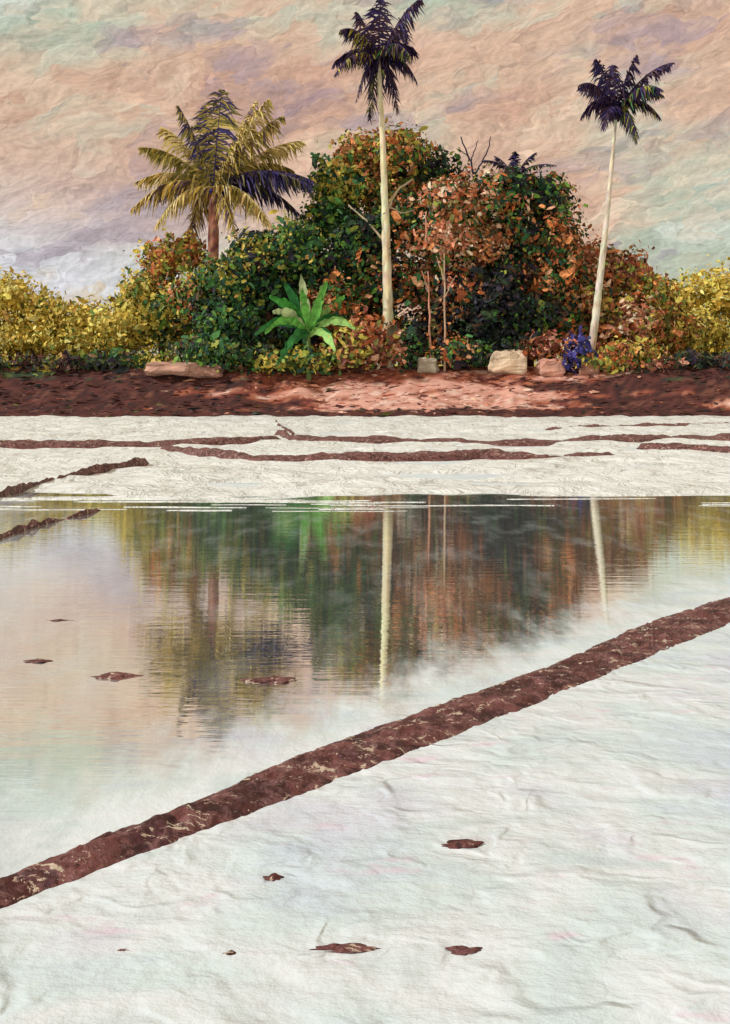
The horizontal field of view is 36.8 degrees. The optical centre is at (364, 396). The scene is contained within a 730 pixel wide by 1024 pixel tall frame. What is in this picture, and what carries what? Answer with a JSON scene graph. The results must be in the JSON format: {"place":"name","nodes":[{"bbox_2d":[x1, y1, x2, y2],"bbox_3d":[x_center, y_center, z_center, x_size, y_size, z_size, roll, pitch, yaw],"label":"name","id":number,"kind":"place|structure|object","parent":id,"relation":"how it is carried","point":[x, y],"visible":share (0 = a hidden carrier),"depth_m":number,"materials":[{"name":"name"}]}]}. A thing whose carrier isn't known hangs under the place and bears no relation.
{"place":"outdoors","nodes":[
{"label":"outdoors","id":0,"kind":"place"},
{"bbox_2d":[0,423,729,1023],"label":"water","id":1,"kind":"structure","parent":0,"point":[586,881],"depth_m":4.52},
{"bbox_2d":[24,658,52,663],"bbox_3d":[-1.854,1.496,6.233,0.163,0.016,0.124,0,0,-23],"label":"mud clod","id":2,"kind":"object","parent":1,"relation":"on","point":[38,660],"visible":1,"depth_m":6.22,"materials":[{"name":"brown soil"}]},
{"bbox_2d":[0,508,99,538],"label":"mud bund","id":3,"kind":"structure","parent":1,"relation":"on","point":[33,523],"depth_m":12.65,"materials":[{"name":"brown soil"}]},
{"bbox_2d":[49,619,74,620],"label":"mud clod","id":4,"kind":"object","parent":1,"relation":"on","point":[61,620],"visible":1,"depth_m":7.36,"materials":[{"name":"soil"}]},
{"bbox_2d":[89,671,143,679],"bbox_3d":[-1.328,1.492,5.895,0.305,0.024,0.182,0,0,0],"label":"mud clod","id":5,"kind":"object","parent":1,"relation":"on","point":[115,675],"visible":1,"depth_m":5.87,"materials":[{"name":"brown soil"}]},
{"bbox_2d":[222,950,235,954],"bbox_3d":[-0.364,1.500,2.961,0.066,0.008,0.026,0,0,0],"label":"mud clod","id":6,"kind":"object","parent":1,"relation":"on","point":[230,952],"visible":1,"depth_m":2.96,"materials":[{"name":"brown soil"}]},
{"bbox_2d":[238,676,296,683],"bbox_3d":[-0.518,1.491,5.805,0.326,0.026,0.131,0,0,0],"label":"mud clod","id":7,"kind":"object","parent":1,"relation":"on","point":[274,680],"visible":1,"depth_m":5.78,"materials":[{"name":"brown soil"}]},
{"bbox_2d":[262,873,283,880],"bbox_3d":[-0.289,1.496,3.422,0.074,0.015,0.051,0,0,-12],"label":"mud clod","id":8,"kind":"object","parent":1,"relation":"on","point":[273,876],"visible":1,"depth_m":3.42,"materials":[{"name":"brown soil"}]},
{"bbox_2d":[309,943,381,953],"bbox_3d":[-0.053,1.496,2.981,0.210,0.015,0.055,0,0,0],"label":"mud clod","id":9,"kind":"object","parent":1,"relation":"on","point":[347,948],"visible":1,"depth_m":2.98,"materials":[{"name":"brown soil"}]},
{"bbox_2d":[0,415,729,511],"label":"silt flat","id":10,"kind":"structure","parent":1,"relation":"on","point":[163,474],"depth_m":24.36,"materials":[{"name":"white soil"}]},
{"bbox_2d":[0,457,148,497],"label":"mud bund","id":11,"kind":"structure","parent":10,"relation":"on","point":[8,490],"depth_m":20.61,"materials":[{"name":"brown soil"}]},
{"bbox_2d":[0,435,280,448],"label":"mud bund","id":12,"kind":"structure","parent":10,"relation":"on","point":[52,443],"depth_m":32.01,"materials":[{"name":"soil"}]},
{"bbox_2d":[275,420,294,434],"bbox_3d":[-4.177,1.404,54.244,0.390,0.222,26.775,0,0,-6],"label":"branch","id":13,"kind":"object","parent":10,"relation":"on","point":[288,430],"visible":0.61,"depth_m":46.16,"materials":[{"name":"brown wood"}]},
{"bbox_2d":[160,442,613,461],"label":"mud bund","id":14,"kind":"structure","parent":10,"relation":"on","point":[473,454],"depth_m":25.80,"materials":[{"name":"brown soil"}]},
{"bbox_2d":[274,430,729,446],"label":"mud bund","id":15,"kind":"structure","parent":10,"relation":"on","point":[377,439],"depth_m":34.99,"materials":[{"name":"brown soil"}]},
{"bbox_2d":[545,422,728,429],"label":"mud bund","id":16,"kind":"structure","parent":10,"relation":"on","point":[640,424],"depth_m":53.73,"materials":[{"name":"brown soil"}]},
{"bbox_2d":[636,442,729,452],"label":"mud bund","id":17,"kind":"structure","parent":10,"relation":"on","point":[680,446],"depth_m":30.17,"materials":[{"name":"brown soil"}]},
{"bbox_2d":[0,597,729,908],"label":"mud bund","id":18,"kind":"structure","parent":1,"relation":"on","point":[305,772],"depth_m":4.59,"materials":[{"name":"brown soil"}]},
{"bbox_2d":[441,839,483,848],"bbox_3d":[0.322,1.495,3.681,0.159,0.019,0.092,0,0,0],"label":"mud clod","id":19,"kind":"object","parent":1,"relation":"on","point":[462,843],"visible":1,"depth_m":3.66,"materials":[{"name":"brown soil"}]},
{"bbox_2d":[445,945,482,955],"bbox_3d":[0.279,1.498,2.974,0.130,0.013,0.055,0,0,0],"label":"mud clod","id":20,"kind":"object","parent":1,"relation":"on","point":[461,950],"visible":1,"depth_m":2.97,"materials":[{"name":"brown soil"}]},
{"bbox_2d":[0,364,729,417],"bbox_3d":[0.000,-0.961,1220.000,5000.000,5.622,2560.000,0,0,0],"label":"ground","id":21,"kind":"structure","parent":0,"point":[606,394],"depth_m":79.84,"materials":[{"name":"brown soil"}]},
{"bbox_2d":[0,266,127,358],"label":"yellow bush","id":22,"kind":"object","parent":21,"relation":"on","point":[25,308],"visible":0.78,"depth_m":96.27,"materials":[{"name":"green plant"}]},
{"bbox_2d":[0,347,184,375],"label":"hedge","id":23,"kind":"object","parent":21,"relation":"on","point":[67,362],"visible":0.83,"depth_m":82.29,"materials":[{"name":"green plant"}]},
{"bbox_2d":[78,228,207,358],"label":"broadleaf tree","id":24,"kind":"object","parent":21,"relation":"on","point":[140,308],"visible":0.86,"depth_m":86.06,"materials":[{"name":"yellow plant"}]},
{"bbox_2d":[144,361,198,376],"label":"boulder","id":25,"kind":"object","parent":21,"relation":"on","point":[155,368],"visible":0.85,"depth_m":80.36,"materials":[{"name":"beige stone"}]},
{"bbox_2d":[192,364,224,377],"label":"boulder","id":26,"kind":"object","parent":21,"relation":"on","point":[204,371],"visible":0.83,"depth_m":80.69,"materials":[{"name":"brown stone"}]},
{"bbox_2d":[129,89,317,361],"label":"coconut palm","id":27,"kind":"object","parent":21,"relation":"on","point":[231,181],"visible":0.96,"depth_m":84.76,"materials":[{"name":"yellow plant"}]},
{"bbox_2d":[160,327,340,376],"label":"shrub","id":28,"kind":"object","parent":21,"relation":"on","point":[229,353],"visible":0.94,"depth_m":80.61,"materials":[{"name":"green plant"}]},
{"bbox_2d":[156,210,368,359],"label":"broadleaf tree","id":29,"kind":"object","parent":21,"relation":"on","point":[235,301],"visible":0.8,"depth_m":82.24,"materials":[{"name":"green plant"}]},
{"bbox_2d":[255,274,354,380],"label":"banana plant","id":30,"kind":"object","parent":21,"relation":"on","point":[301,318],"visible":0.99,"depth_m":80.71,"materials":[{"name":"green plant"}]},
{"bbox_2d":[0,309,729,364],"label":"distant tree line","id":31,"kind":"object","parent":21,"relation":"on","point":[150,347],"visible":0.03,"depth_m":128.12,"materials":[{"name":"green plant"}]},
{"bbox_2d":[313,303,427,374],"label":"shrub","id":32,"kind":"object","parent":21,"relation":"on","point":[373,342],"visible":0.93,"depth_m":80.75,"materials":[{"name":"orange plant"}]},
{"bbox_2d":[331,0,424,367],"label":"areca palm","id":33,"kind":"object","parent":21,"relation":"on","point":[393,51],"visible":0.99,"depth_m":82.70,"materials":[{"name":"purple plant"}]},
{"bbox_2d":[348,179,414,239],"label":"bare tree","id":34,"kind":"object","parent":21,"relation":"on","point":[390,205],"visible":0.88,"depth_m":83.48,"materials":[{"name":"beige plant"}]},
{"bbox_2d":[294,116,473,364],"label":"broadleaf tree","id":35,"kind":"object","parent":21,"relation":"on","point":[347,174],"visible":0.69,"depth_m":85.28,"materials":[{"name":"green plant"}]},
{"bbox_2d":[393,313,430,374],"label":"shrub","id":36,"kind":"object","parent":21,"relation":"on","point":[415,351],"visible":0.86,"depth_m":81.76,"materials":[{"name":"green plant"}]},
{"bbox_2d":[421,213,431,357],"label":"bare tree","id":37,"kind":"object","parent":21,"relation":"on","point":[429,323],"visible":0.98,"depth_m":81.86,"materials":[{"name":"brown plant"}]},
{"bbox_2d":[416,357,438,372],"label":"boulder","id":38,"kind":"object","parent":21,"relation":"on","point":[426,364],"visible":0.98,"depth_m":81.48,"materials":[{"name":"beige stone"}]},
{"bbox_2d":[436,246,455,371],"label":"bare tree","id":39,"kind":"object","parent":21,"relation":"on","point":[444,362],"visible":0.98,"depth_m":81.84,"materials":[{"name":"brown plant"}]},
{"bbox_2d":[394,162,532,365],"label":"broadleaf tree","id":40,"kind":"object","parent":21,"relation":"on","point":[456,208],"visible":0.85,"depth_m":83.55,"materials":[{"name":"orange plant"}]},
{"bbox_2d":[456,136,490,177],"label":"bare tree","id":41,"kind":"object","parent":21,"relation":"on","point":[466,153],"visible":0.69,"depth_m":91.08,"materials":[{"name":"brown plant"}]},
{"bbox_2d":[488,349,526,374],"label":"boulder","id":42,"kind":"object","parent":21,"relation":"on","point":[509,361],"visible":0.95,"depth_m":81.13,"materials":[{"name":"beige stone"}]},
{"bbox_2d":[481,151,556,182],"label":"palm","id":43,"kind":"object","parent":21,"relation":"on","point":[512,163],"visible":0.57,"depth_m":90.99,"materials":[{"name":"purple plant"}]},
{"bbox_2d":[441,165,612,366],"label":"broadleaf tree","id":44,"kind":"object","parent":21,"relation":"on","point":[525,289],"visible":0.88,"depth_m":84.41,"materials":[{"name":"green plant"}]},
{"bbox_2d":[423,324,668,370],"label":"shrub","id":45,"kind":"object","parent":21,"relation":"on","point":[457,355],"visible":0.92,"depth_m":81.69,"materials":[{"name":"green plant"}]},
{"bbox_2d":[534,358,565,376],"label":"boulder","id":46,"kind":"object","parent":21,"relation":"on","point":[549,367],"visible":0.94,"depth_m":81.36,"materials":[{"name":"pink stone"}]},
{"bbox_2d":[577,362,599,374],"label":"boulder","id":47,"kind":"object","parent":21,"relation":"on","point":[584,370],"visible":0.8,"depth_m":81.53,"materials":[{"name":"brown stone"}]},
{"bbox_2d":[555,325,644,375],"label":"shrub","id":48,"kind":"object","parent":21,"relation":"on","point":[576,350],"visible":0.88,"depth_m":81.38,"materials":[{"name":"purple plant"}]},
{"bbox_2d":[577,55,674,349],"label":"areca palm","id":49,"kind":"object","parent":21,"relation":"on","point":[608,104],"visible":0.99,"depth_m":83.71,"materials":[{"name":"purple plant"}]},
{"bbox_2d":[562,234,711,355],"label":"broadleaf tree","id":50,"kind":"object","parent":21,"relation":"on","point":[637,310],"visible":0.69,"depth_m":86.98,"materials":[{"name":"orange plant"}]},
{"bbox_2d":[616,347,729,377],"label":"hedge","id":51,"kind":"object","parent":21,"relation":"on","point":[696,360],"visible":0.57,"depth_m":81.97,"materials":[{"name":"green plant"}]},
{"bbox_2d":[655,254,729,356],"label":"yellow bush","id":52,"kind":"object","parent":21,"relation":"on","point":[713,293],"visible":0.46,"depth_m":96.74,"materials":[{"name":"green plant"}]},
{"bbox_2d":[0,0,729,364],"label":"sky","id":53,"kind":"structure","parent":0,"point":[85,85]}
]}

